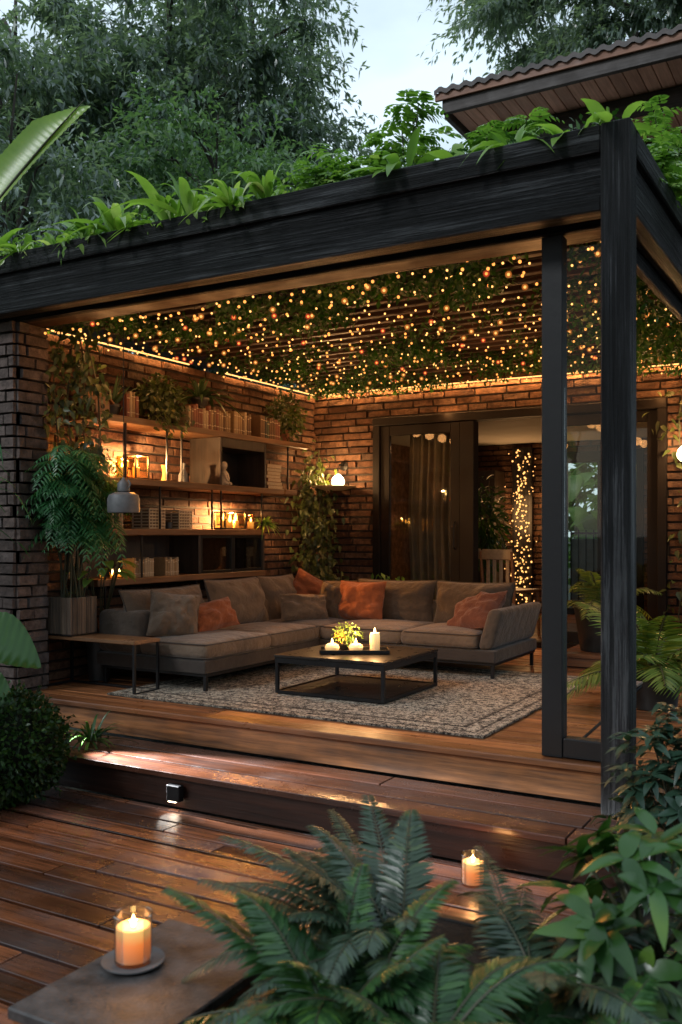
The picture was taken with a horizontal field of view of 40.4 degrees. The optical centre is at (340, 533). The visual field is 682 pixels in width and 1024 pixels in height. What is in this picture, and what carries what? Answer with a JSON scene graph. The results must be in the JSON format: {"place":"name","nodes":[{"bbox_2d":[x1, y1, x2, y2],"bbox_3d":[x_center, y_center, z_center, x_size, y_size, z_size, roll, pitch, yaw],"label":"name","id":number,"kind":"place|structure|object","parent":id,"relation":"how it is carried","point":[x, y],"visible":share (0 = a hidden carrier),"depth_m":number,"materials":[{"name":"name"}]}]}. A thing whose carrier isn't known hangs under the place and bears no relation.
{"place":"outdoors","nodes":[
{"label":"outdoors","id":0,"kind":"place"},
{"bbox_2d":[0,786,672,1023],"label":"deck","id":1,"kind":"structure","parent":0,"point":[78,868],"depth_m":3.73,"materials":[{"name":"brown wood"}]},
{"bbox_2d":[0,612,40,708],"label":"monstera","id":2,"kind":"object","parent":1,"relation":"on","point":[17,648],"visible":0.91,"depth_m":4.75,"materials":[{"name":"green plant"}]},
{"bbox_2d":[0,679,78,811],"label":"box ball","id":3,"kind":"object","parent":1,"relation":"on","point":[35,750],"visible":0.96,"depth_m":4.61,"materials":[{"name":"green plant"}]},
{"bbox_2d":[0,99,89,201],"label":"banana plant","id":4,"kind":"object","parent":1,"relation":"on","point":[28,146],"visible":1,"depth_m":4.39,"materials":[{"name":"green plant"}]},
{"bbox_2d":[67,710,136,749],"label":"grassy plant","id":5,"kind":"object","parent":1,"relation":"on","point":[89,735],"visible":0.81,"depth_m":5.25,"materials":[{"name":"green plant"}]},
{"bbox_2d":[8,919,271,1023],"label":"slab table","id":6,"kind":"object","parent":1,"relation":"on","point":[94,992],"visible":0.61,"depth_m":2.18,"materials":[{"name":"concrete"}]},
{"bbox_2d":[101,905,164,974],"bbox_3d":[-0.517,1.006,2.310,0.156,0.124,0.156,0,0,30],"label":"glass candle","id":7,"kind":"object","parent":6,"relation":"on","point":[135,951],"visible":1,"depth_m":2.28,"materials":[{"name":"orange wax"}]},
{"bbox_2d":[51,730,645,888],"bbox_3d":[-0.295,1.279,4.583,3.420,0.176,0.482,0,0,30],"label":"timber step","id":8,"kind":"object","parent":1,"relation":"on","point":[508,831],"visible":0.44,"depth_m":4.30,"materials":[{"name":"brown wood"}]},
{"bbox_2d":[167,783,183,802],"bbox_3d":[-0.822,1.286,4.598,0.080,0.082,0.042,0,0,30],"label":"step lamp","id":9,"kind":"object","parent":8,"relation":"attached to","point":[175,793],"visible":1,"depth_m":4.58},
{"bbox_2d":[0,117,681,816],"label":"pergola","id":10,"kind":"object","parent":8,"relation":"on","point":[608,187],"visible":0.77,"depth_m":4.56,"materials":[{"name":"wood"}]},
{"bbox_2d":[0,234,44,265],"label":"roof plant","id":11,"kind":"object","parent":10,"relation":"on","point":[27,240],"visible":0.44,"depth_m":5.70,"materials":[{"name":"green plant"}]},
{"bbox_2d":[0,228,79,262],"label":"roof plant","id":12,"kind":"object","parent":10,"relation":"on","point":[49,239],"visible":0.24,"depth_m":5.68,"materials":[{"name":"green plant"}]},
{"bbox_2d":[23,206,105,256],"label":"roof plant","id":13,"kind":"object","parent":10,"relation":"on","point":[74,226],"visible":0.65,"depth_m":5.45,"materials":[{"name":"green plant"}]},
{"bbox_2d":[42,320,122,470],"bbox_3d":[-1.761,-0.884,6.198,0.591,1.194,0.396,0,0,-17],"label":"climbing plant","id":14,"kind":"object","parent":10,"relation":"hanging from","point":[97,389],"visible":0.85,"depth_m":6.19,"materials":[{"name":"green plant"}]},
{"bbox_2d":[49,197,152,255],"bbox_3d":[-1.246,-1.753,5.292,0.700,0.399,0.660,0,0,30],"label":"roof plant","id":15,"kind":"object","parent":10,"relation":"on","point":[114,219],"visible":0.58,"depth_m":5.29,"materials":[{"name":"green plant"}]},
{"bbox_2d":[107,318,139,512],"bbox_3d":[-1.406,-0.782,6.000,0.208,1.295,0.208,0,0,30],"label":"pendant lamp","id":16,"kind":"object","parent":10,"relation":"hanging from","point":[123,499],"visible":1,"depth_m":5.93,"materials":[{"name":"metal"}]},
{"bbox_2d":[106,171,183,243],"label":"roof plant","id":17,"kind":"object","parent":10,"relation":"on","point":[149,188],"visible":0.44,"depth_m":5.17,"materials":[{"name":"green plant"}]},
{"bbox_2d":[102,171,246,228],"bbox_3d":[-0.861,-1.762,5.175,0.804,0.406,0.657,0,0,1],"label":"roof plant","id":18,"kind":"object","parent":10,"relation":"on","point":[187,195],"visible":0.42,"depth_m":5.02,"materials":[{"name":"green plant"}]},
{"bbox_2d":[180,179,259,224],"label":"roof plant","id":19,"kind":"object","parent":10,"relation":"on","point":[224,196],"visible":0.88,"depth_m":4.87,"materials":[{"name":"green plant"}]},
{"bbox_2d":[220,161,310,217],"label":"roof plant","id":20,"kind":"object","parent":10,"relation":"on","point":[264,189],"visible":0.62,"depth_m":4.79,"materials":[{"name":"green plant"}]},
{"bbox_2d":[38,238,600,334],"bbox_3d":[-0.468,-1.317,5.195,3.870,0.073,0.017,0,0,30],"label":"string light","id":21,"kind":"object","parent":10,"relation":"hanging from","point":[348,287],"visible":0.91,"depth_m":4.99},
{"bbox_2d":[60,246,600,337],"bbox_3d":[-0.292,-1.381,5.500,3.872,0.126,0.190,0,0,30],"label":"string light","id":22,"kind":"object","parent":10,"relation":"hanging from","point":[398,296],"visible":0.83,"depth_m":5.33,"materials":[{"name":"yellow"}]},
{"bbox_2d":[77,256,593,343],"bbox_3d":[-0.205,-1.385,5.652,3.872,0.118,0.186,0,0,30],"label":"string light","id":23,"kind":"object","parent":10,"relation":"hanging from","point":[210,329],"visible":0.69,"depth_m":5.89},
{"bbox_2d":[286,143,391,190],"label":"leafy bush","id":24,"kind":"object","parent":10,"relation":"on","point":[341,167],"visible":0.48,"depth_m":4.78,"materials":[{"name":"green plant"}]},
{"bbox_2d":[96,267,599,350],"bbox_3d":[-0.112,-1.382,5.814,3.871,0.124,0.182,0,0,30],"label":"string light","id":25,"kind":"object","parent":10,"relation":"hanging from","point":[518,297],"visible":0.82,"depth_m":5.78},
{"bbox_2d":[113,273,600,350],"bbox_3d":[-0.027,-1.381,5.961,3.871,0.126,0.178,0,0,30],"label":"string light","id":26,"kind":"object","parent":10,"relation":"hanging from","point":[398,316],"visible":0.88,"depth_m":5.91,"materials":[{"name":"yellow"}]},
{"bbox_2d":[105,108,618,232],"bbox_3d":[-0.633,-1.771,5.282,4.506,0.241,0.575,0,0,30],"label":"roof ground cover","id":27,"kind":"object","parent":10,"relation":"on","point":[514,135],"visible":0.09,"depth_m":4.35,"materials":[{"name":"green plant"}]},
{"bbox_2d":[45,241,681,400],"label":"ceiling creeper","id":28,"kind":"object","parent":10,"relation":"attached to","point":[658,335],"visible":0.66,"depth_m":6.32,"materials":[{"name":"green plant"}]},
{"bbox_2d":[341,126,436,177],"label":"hosta","id":29,"kind":"object","parent":10,"relation":"on","point":[393,161],"visible":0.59,"depth_m":4.39,"materials":[{"name":"green plant"}]},
{"bbox_2d":[137,284,647,355],"bbox_3d":[0.067,-1.380,6.124,3.871,0.128,0.183,0,0,30],"label":"string light","id":30,"kind":"object","parent":10,"relation":"hanging from","point":[484,309],"visible":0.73,"depth_m":6.10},
{"bbox_2d":[146,285,641,359],"bbox_3d":[0.150,-1.375,6.270,3.872,0.139,0.173,0,0,30],"label":"string light","id":31,"kind":"object","parent":10,"relation":"hanging from","point":[357,329],"visible":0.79,"depth_m":6.26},
{"bbox_2d":[158,289,650,364],"bbox_3d":[0.242,-1.381,6.429,3.873,0.125,0.182,0,0,30],"label":"string light","id":32,"kind":"object","parent":10,"relation":"hanging from","point":[364,330],"visible":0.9,"depth_m":6.44,"materials":[{"name":"yellow"}]},
{"bbox_2d":[350,89,462,175],"bbox_3d":[0.319,-1.942,4.794,0.742,0.661,0.576,0,0,30],"label":"leafy bush","id":33,"kind":"object","parent":10,"relation":"on","point":[426,141],"visible":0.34,"depth_m":4.80,"materials":[{"name":"green plant"}]},
{"bbox_2d":[173,297,666,364],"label":"string light","id":34,"kind":"object","parent":10,"relation":"hanging from","point":[525,326],"visible":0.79,"depth_m":6.68,"materials":[{"name":"yellow"}]},
{"bbox_2d":[190,304,671,370],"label":"string light","id":35,"kind":"object","parent":10,"relation":"hanging from","point":[585,329],"visible":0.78,"depth_m":6.76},
{"bbox_2d":[203,310,679,373],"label":"string light","id":36,"kind":"object","parent":10,"relation":"hanging from","point":[385,347],"visible":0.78,"depth_m":6.98,"materials":[{"name":"yellow"}]},
{"bbox_2d":[425,141,486,158],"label":"hosta","id":37,"kind":"object","parent":10,"relation":"on","point":[441,154],"visible":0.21,"depth_m":4.37,"materials":[{"name":"green plant"}]},
{"bbox_2d":[449,107,563,153],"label":"leafy bush","id":38,"kind":"object","parent":10,"relation":"on","point":[531,127],"visible":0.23,"depth_m":4.59,"materials":[{"name":"green plant"}]},
{"bbox_2d":[462,124,553,162],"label":"hosta","id":39,"kind":"object","parent":10,"relation":"on","point":[498,140],"visible":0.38,"depth_m":4.16,"materials":[{"name":"green plant"}]},
{"bbox_2d":[579,98,661,134],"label":"hosta","id":40,"kind":"object","parent":10,"relation":"on","point":[599,113],"visible":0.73,"depth_m":3.90,"materials":[{"name":"green plant"}]},
{"bbox_2d":[631,118,681,207],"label":"leafy bush","id":41,"kind":"object","parent":10,"relation":"on","point":[657,150],"visible":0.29,"depth_m":4.61,"materials":[{"name":"green plant"}]},
{"bbox_2d":[637,95,681,196],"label":"leafy bush","id":42,"kind":"object","parent":10,"relation":"on","point":[656,116],"visible":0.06,"depth_m":5.53,"materials":[{"name":"green plant"}]},
{"bbox_2d":[460,849,484,887],"bbox_3d":[0.516,1.310,3.625,0.098,0.120,0.098,0,0,30],"label":"glass candle","id":43,"kind":"object","parent":1,"relation":"on","point":[468,870],"visible":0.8,"depth_m":3.60,"materials":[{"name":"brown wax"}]},
{"bbox_2d":[0,0,680,536],"label":"sky","id":44,"kind":"structure","parent":0,"point":[392,35],"materials":[{"name":"white"}]},
{"bbox_2d":[27,648,681,774],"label":"patio deck","id":45,"kind":"structure","parent":0,"point":[519,741],"depth_m":5.03,"materials":[{"name":"brown wood"}]},
{"bbox_2d":[66,560,137,680],"bbox_3d":[-1.605,0.599,6.368,0.425,0.834,0.538,0,0,30],"label":"broad leaf plant","id":46,"kind":"object","parent":45,"relation":"on","point":[95,671],"visible":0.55,"depth_m":6.38,"materials":[{"name":"plant"}]},
{"bbox_2d":[46,633,159,694],"bbox_3d":[-1.571,0.846,6.085,0.790,0.343,0.245,0,0,30],"label":"side table","id":47,"kind":"object","parent":45,"relation":"on","point":[133,641],"visible":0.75,"depth_m":5.99,"materials":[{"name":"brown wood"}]},
{"bbox_2d":[47,595,99,636],"bbox_3d":[-1.802,0.547,6.219,0.249,0.251,0.259,0,0,30],"label":"wooden planter","id":48,"kind":"object","parent":47,"relation":"on","point":[71,617],"visible":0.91,"depth_m":6.13,"materials":[{"name":"brown wood"}]},
{"bbox_2d":[17,445,136,597],"bbox_3d":[-1.794,-0.064,6.118,0.906,1.012,0.749,0,0,-39],"label":"bamboo plant","id":49,"kind":"object","parent":48,"relation":"in","point":[75,504],"visible":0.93,"depth_m":6.01,"materials":[{"name":"green plant"}]},
{"bbox_2d":[0,321,315,690],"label":"brick wall","id":50,"kind":"structure","parent":45,"relation":"on","point":[30,585],"depth_m":6.61,"materials":[{"name":"brick"}]},
{"bbox_2d":[65,412,306,631],"bbox_3d":[-1.136,-0.061,7.638,0.325,1.558,2.730,0,0,30],"label":"shelving unit","id":51,"kind":"object","parent":50,"relation":"attached to","point":[211,553],"visible":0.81,"depth_m":7.52,"materials":[{"name":"brown wood"}]},
{"bbox_2d":[80,374,133,414],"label":"spiky plant","id":52,"kind":"object","parent":51,"relation":"on","point":[116,398],"visible":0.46,"depth_m":6.65,"materials":[{"name":"green plant"}]},
{"bbox_2d":[122,454,149,478],"bbox_3d":[-1.524,-0.494,6.898,0.130,0.184,0.150,0,0,30],"label":"lantern","id":53,"kind":"object","parent":51,"relation":"on","point":[135,471],"visible":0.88,"depth_m":6.88,"materials":[{"name":"yellow glass"}]},
{"bbox_2d":[132,508,164,528],"bbox_3d":[-1.453,-0.113,7.007,0.175,0.152,0.180,0,0,30],"label":"storage box","id":54,"kind":"object","parent":51,"relation":"on","point":[141,519],"visible":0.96,"depth_m":6.94,"materials":[{"name":"brown wicker"}]},
{"bbox_2d":[133,372,194,438],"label":"trailing plant","id":55,"kind":"object","parent":51,"relation":"on","point":[166,407],"visible":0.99,"depth_m":7.03,"materials":[{"name":"green plant"}]},
{"bbox_2d":[162,510,191,528],"bbox_3d":[-1.288,-0.111,7.293,0.175,0.147,0.160,0,0,30],"label":"storage box","id":56,"kind":"object","parent":51,"relation":"on","point":[180,519],"visible":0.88,"depth_m":7.24,"materials":[{"name":"brown wicker"}]},
{"bbox_2d":[175,378,244,419],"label":"drooping plant","id":57,"kind":"object","parent":51,"relation":"on","point":[200,396],"visible":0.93,"depth_m":7.54,"materials":[{"name":"green plant"}]},
{"bbox_2d":[213,511,245,528],"bbox_3d":[-0.946,-0.112,7.904,0.120,0.150,0.300,0,0,30],"label":"lantern","id":58,"kind":"object","parent":51,"relation":"on","point":[234,524],"visible":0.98,"depth_m":7.88,"materials":[{"name":"yellow glass"}]},
{"bbox_2d":[266,390,307,441],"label":"trailing plant","id":59,"kind":"object","parent":51,"relation":"on","point":[288,431],"visible":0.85,"depth_m":8.59,"materials":[{"name":"green plant"}]},
{"bbox_2d":[281,439,350,580],"bbox_3d":[-0.164,0.096,8.863,0.794,2.077,1.046,0,0,-16],"label":"climbing plant","id":60,"kind":"object","parent":45,"relation":"on","point":[316,568],"visible":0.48,"depth_m":8.98,"materials":[{"name":"green plant"}]},
{"bbox_2d":[97,573,540,691],"bbox_3d":[-0.063,0.679,6.747,2.409,0.675,2.311,0,0,30],"label":"sectional sofa","id":61,"kind":"object","parent":45,"relation":"on","point":[414,614],"visible":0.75,"depth_m":6.67,"materials":[{"name":"grey fabric"}]},
{"bbox_2d":[146,590,200,635],"bbox_3d":[-1.127,0.550,6.266,0.372,0.338,0.233,0,0,-12],"label":"throw pillow","id":62,"kind":"object","parent":61,"relation":"on","point":[171,614],"visible":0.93,"depth_m":6.20,"materials":[{"name":"beige fabric"}]},
{"bbox_2d":[197,596,239,631],"bbox_3d":[-0.903,0.580,6.563,0.236,0.250,0.370,0,0,30],"label":"throw pillow","id":63,"kind":"object","parent":61,"relation":"on","point":[216,614],"visible":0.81,"depth_m":6.51,"materials":[{"name":"orange fabric"}]},
{"bbox_2d":[277,594,328,620],"bbox_3d":[-0.298,0.585,7.371,0.423,0.223,0.206,0,0,-22],"label":"throw pillow","id":64,"kind":"object","parent":61,"relation":"on","point":[302,606],"visible":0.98,"depth_m":7.29,"materials":[{"name":"beige fabric"}]},
{"bbox_2d":[293,567,322,594],"bbox_3d":[-0.252,0.505,7.830,0.483,0.438,0.194,0,0,-8],"label":"throw pillow","id":65,"kind":"object","parent":61,"relation":"on","point":[304,582],"visible":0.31,"depth_m":7.78,"materials":[{"name":"orange fabric"}]},
{"bbox_2d":[319,581,343,618],"bbox_3d":[-0.053,0.565,7.590,0.321,0.356,0.246,0,0,30],"label":"throw pillow","id":66,"kind":"object","parent":61,"relation":"on","point":[333,595],"visible":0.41,"depth_m":7.53,"materials":[{"name":"brown fabric"}]},
{"bbox_2d":[338,580,386,618],"bbox_3d":[0.161,0.540,7.463,0.438,0.318,0.222,0,0,30],"label":"throw pillow","id":67,"kind":"object","parent":61,"relation":"on","point":[362,600],"visible":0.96,"depth_m":7.37,"materials":[{"name":"orange fabric"}]},
{"bbox_2d":[447,590,507,629],"bbox_3d":[0.988,0.580,6.793,0.287,0.338,0.484,0,0,-43],"label":"throw pillow","id":68,"kind":"object","parent":61,"relation":"on","point":[472,612],"visible":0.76,"depth_m":6.69,"materials":[{"name":"orange fabric"}]},
{"bbox_2d":[107,663,588,738],"bbox_3d":[0.154,1.011,6.163,2.526,0.013,2.168,0,0,30],"label":"rug","id":69,"kind":"object","parent":45,"relation":"on","point":[469,702],"visible":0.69,"depth_m":5.68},
{"bbox_2d":[274,642,437,703],"bbox_3d":[0.110,0.879,5.970,0.780,0.243,0.780,0,0,30],"label":"coffee table","id":70,"kind":"object","parent":69,"relation":"on","point":[382,689],"visible":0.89,"depth_m":5.82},
{"bbox_2d":[319,647,389,653],"bbox_3d":[0.084,0.744,5.904,0.440,0.025,0.200,0,0,0],"label":"tray","id":71,"kind":"object","parent":70,"relation":"on","point":[367,650],"visible":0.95,"depth_m":5.80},
{"bbox_2d":[331,622,362,649],"bbox_3d":[0.034,0.655,5.927,0.215,0.184,0.162,0,0,30],"label":"flower bowl","id":72,"kind":"object","parent":71,"relation":"on","point":[343,645],"visible":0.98,"depth_m":5.92,"materials":[{"name":"yellow plant"}]},
{"bbox_2d":[40,704,681,831],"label":"patio fascia","id":73,"kind":"structure","parent":45,"relation":"attached to","point":[557,783],"depth_m":4.67,"materials":[{"name":"wood"}]},
{"bbox_2d":[290,24,681,648],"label":"house","id":74,"kind":"structure","parent":45,"relation":"on","point":[490,426],"depth_m":8.66,"materials":[{"name":"brown brick"}]},
{"bbox_2d":[311,462,355,490],"bbox_3d":[-0.075,-0.570,9.098,0.450,0.300,0.450,0,0,30],"label":"wall lamp","id":75,"kind":"object","parent":74,"relation":"attached to","point":[338,483],"visible":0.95,"depth_m":9.09,"materials":[{"name":"metal"}]},
{"bbox_2d":[381,422,459,581],"bbox_3d":[0.750,-0.041,8.879,0.832,2.013,0.088,0,0,30],"label":"sliding door","id":76,"kind":"structure","parent":74,"relation":"in","point":[453,428],"depth_m":8.85,"materials":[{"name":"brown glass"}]},
{"bbox_2d":[408,433,449,599],"bbox_3d":[0.951,-0.040,9.097,0.640,1.980,0.091,0,0,30],"label":"curtain","id":77,"kind":"object","parent":74,"relation":"hanging from","point":[429,508],"visible":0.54,"depth_m":9.14,"materials":[{"name":"beige fabric"}]},
{"bbox_2d":[478,470,504,582],"bbox_3d":[1.734,0.105,11.712,0.570,1.770,0.365,0,0,30],"label":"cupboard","id":78,"kind":"object","parent":74,"relation":"on","point":[497,479],"visible":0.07,"depth_m":11.50,"materials":[{"name":"brown wood"}]},
{"bbox_2d":[478,475,513,582],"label":"indoor plant","id":79,"kind":"object","parent":74,"relation":"on","point":[491,537],"visible":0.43,"depth_m":10.40,"materials":[{"name":"green plant"}]},
{"bbox_2d":[479,549,541,635],"bbox_3d":[1.636,0.570,8.979,0.443,0.840,0.424,0,0,-40],"label":"dining chair","id":80,"kind":"object","parent":74,"relation":"on","point":[494,555],"visible":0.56,"depth_m":8.87,"materials":[{"name":"brown wood"}]},
{"bbox_2d":[504,447,536,604],"bbox_3d":[2.247,-0.040,11.555,0.417,2.060,0.147,0,0,30],"label":"light curtain","id":81,"kind":"object","parent":74,"relation":"attached to","point":[522,503],"visible":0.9,"depth_m":11.56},
{"bbox_2d":[567,450,643,617],"bbox_3d":[3.154,0.000,11.233,1.010,1.979,0.140,0,0,30],"label":"garden window","id":82,"kind":"structure","parent":74,"relation":"in","point":[578,457],"depth_m":10.96,"materials":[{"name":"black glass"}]},
{"bbox_2d":[567,410,656,642],"bbox_3d":[2.291,-0.041,8.075,0.922,2.013,0.045,0,0,30],"label":"sliding door","id":83,"kind":"structure","parent":74,"relation":"in","point":[651,417],"depth_m":7.86,"materials":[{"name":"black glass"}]},
{"bbox_2d":[542,235,600,761],"bbox_3d":[1.078,-0.169,4.190,0.328,2.366,0.080,0,0,30],"label":"glazed frame","id":84,"kind":"object","parent":45,"relation":"on","point":[557,741],"visible":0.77,"depth_m":4.21,"materials":[{"name":"black metal"}]},
{"bbox_2d":[567,644,667,667],"bbox_3d":[2.448,0.965,7.256,1.250,0.098,1.020,0,0,30],"label":"planter","id":85,"kind":"object","parent":45,"relation":"on","point":[577,656],"depth_m":7.05,"materials":[{"name":"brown wood"}]},
{"bbox_2d":[538,568,660,652],"bbox_3d":[2.065,0.531,7.263,0.920,0.763,1.040,0,0,-13],"label":"potted palm","id":86,"kind":"object","parent":85,"relation":"on","point":[589,637],"visible":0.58,"depth_m":7.15,"materials":[{"name":"green plant"}]},
{"bbox_2d":[567,602,681,710],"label":"palm plant","id":87,"kind":"object","parent":45,"relation":"on","point":[659,677],"visible":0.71,"depth_m":5.29,"materials":[{"name":"green plant"}]},
{"bbox_2d":[642,373,681,640],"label":"climbing plant","id":88,"kind":"object","parent":45,"relation":"on","point":[678,465],"visible":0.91,"depth_m":7.65,"materials":[{"name":"green plant"}]},
{"bbox_2d":[54,785,679,951],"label":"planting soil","id":89,"kind":"structure","parent":0,"point":[648,916],"depth_m":3.52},
{"bbox_2d":[420,912,680,1021],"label":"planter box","id":90,"kind":"object","parent":89,"relation":"on","point":[456,930],"depth_m":2.41,"materials":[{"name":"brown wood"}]},
{"bbox_2d":[181,795,435,1023],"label":"fern","id":91,"kind":"object","parent":90,"relation":"in","point":[393,887],"visible":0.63,"depth_m":2.22,"materials":[{"name":"green plant"}]},
{"bbox_2d":[160,863,477,1023],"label":"fern","id":92,"kind":"object","parent":90,"relation":"in","point":[280,947],"visible":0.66,"depth_m":1.96,"materials":[{"name":"green plant"}]},
{"bbox_2d":[257,932,590,1023],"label":"fern","id":93,"kind":"object","parent":90,"relation":"in","point":[502,983],"visible":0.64,"depth_m":1.85,"materials":[{"name":"green plant"}]},
{"bbox_2d":[429,963,681,1023],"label":"fern","id":94,"kind":"object","parent":90,"relation":"in","point":[545,1009],"visible":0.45,"depth_m":1.87,"materials":[{"name":"green plant"}]},
{"bbox_2d":[457,846,681,1023],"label":"fern","id":95,"kind":"object","parent":90,"relation":"in","point":[511,932],"visible":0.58,"depth_m":2.19,"materials":[{"name":"green plant"}]},
{"bbox_2d":[512,806,681,1022],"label":"laurel shrub","id":96,"kind":"object","parent":90,"relation":"in","point":[592,929],"visible":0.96,"depth_m":2.06,"materials":[{"name":"green plant"}]},
{"bbox_2d":[583,702,681,916],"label":"leafy shrub","id":97,"kind":"object","parent":89,"relation":"on","point":[641,785],"visible":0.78,"depth_m":3.38,"materials":[{"name":"green plant"}]},
{"bbox_2d":[66,537,673,903],"bbox_3d":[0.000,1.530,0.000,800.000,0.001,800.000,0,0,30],"label":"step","id":98,"kind":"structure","parent":0,"point":[617,893],"depth_m":5.50,"materials":[{"name":"wood"}]},
{"bbox_2d":[0,20,65,248],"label":"tree","id":99,"kind":"object","parent":98,"relation":"on","point":[11,47],"visible":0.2,"depth_m":9.83,"materials":[{"name":"green plant"}]},
{"bbox_2d":[0,74,175,358],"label":"tree","id":100,"kind":"object","parent":98,"relation":"on","point":[52,161],"visible":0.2,"depth_m":8.92,"materials":[{"name":"green plant"}]},
{"bbox_2d":[0,0,214,350],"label":"tree","id":101,"kind":"object","parent":98,"relation":"on","point":[13,63],"visible":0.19,"depth_m":11.80,"materials":[{"name":"green plant"}]},
{"bbox_2d":[31,72,324,371],"bbox_3d":[-1.635,-1.796,10.460,3.606,6.662,3.866,0,0,-6],"label":"tree","id":102,"kind":"object","parent":98,"relation":"on","point":[263,164],"visible":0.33,"depth_m":10.05,"materials":[{"name":"green plant"}]},
{"bbox_2d":[0,0,370,382],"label":"tree","id":103,"kind":"object","parent":98,"relation":"on","point":[269,62],"visible":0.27,"depth_m":13.03,"materials":[{"name":"green plant"}]},
{"bbox_2d":[96,0,401,388],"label":"tree","id":104,"kind":"object","parent":98,"relation":"on","point":[309,33],"visible":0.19,"depth_m":14.23,"materials":[{"name":"green plant"}]},
{"bbox_2d":[415,0,681,83],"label":"tree","id":105,"kind":"object","parent":98,"relation":"on","point":[505,19],"visible":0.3,"depth_m":15.44,"materials":[{"name":"green plant"}]},
{"bbox_2d":[568,472,596,584],"bbox_3d":[3.390,0.330,12.785,1.990,2.400,1.651,0,0,18],"label":"garden palm","id":106,"kind":"object","parent":98,"relation":"on","point":[583,519],"visible":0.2,"depth_m":13.07,"materials":[{"name":"green plant"}]},
{"bbox_2d":[568,462,596,574],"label":"garden shrub","id":107,"kind":"object","parent":98,"relation":"on","point":[582,497],"visible":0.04,"depth_m":15.02,"materials":[{"name":"green plant"}]},
{"bbox_2d":[570,530,596,606],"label":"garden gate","id":108,"kind":"structure","parent":98,"relation":"on","point":[583,553],"depth_m":12.28,"materials":[{"name":"metal"}]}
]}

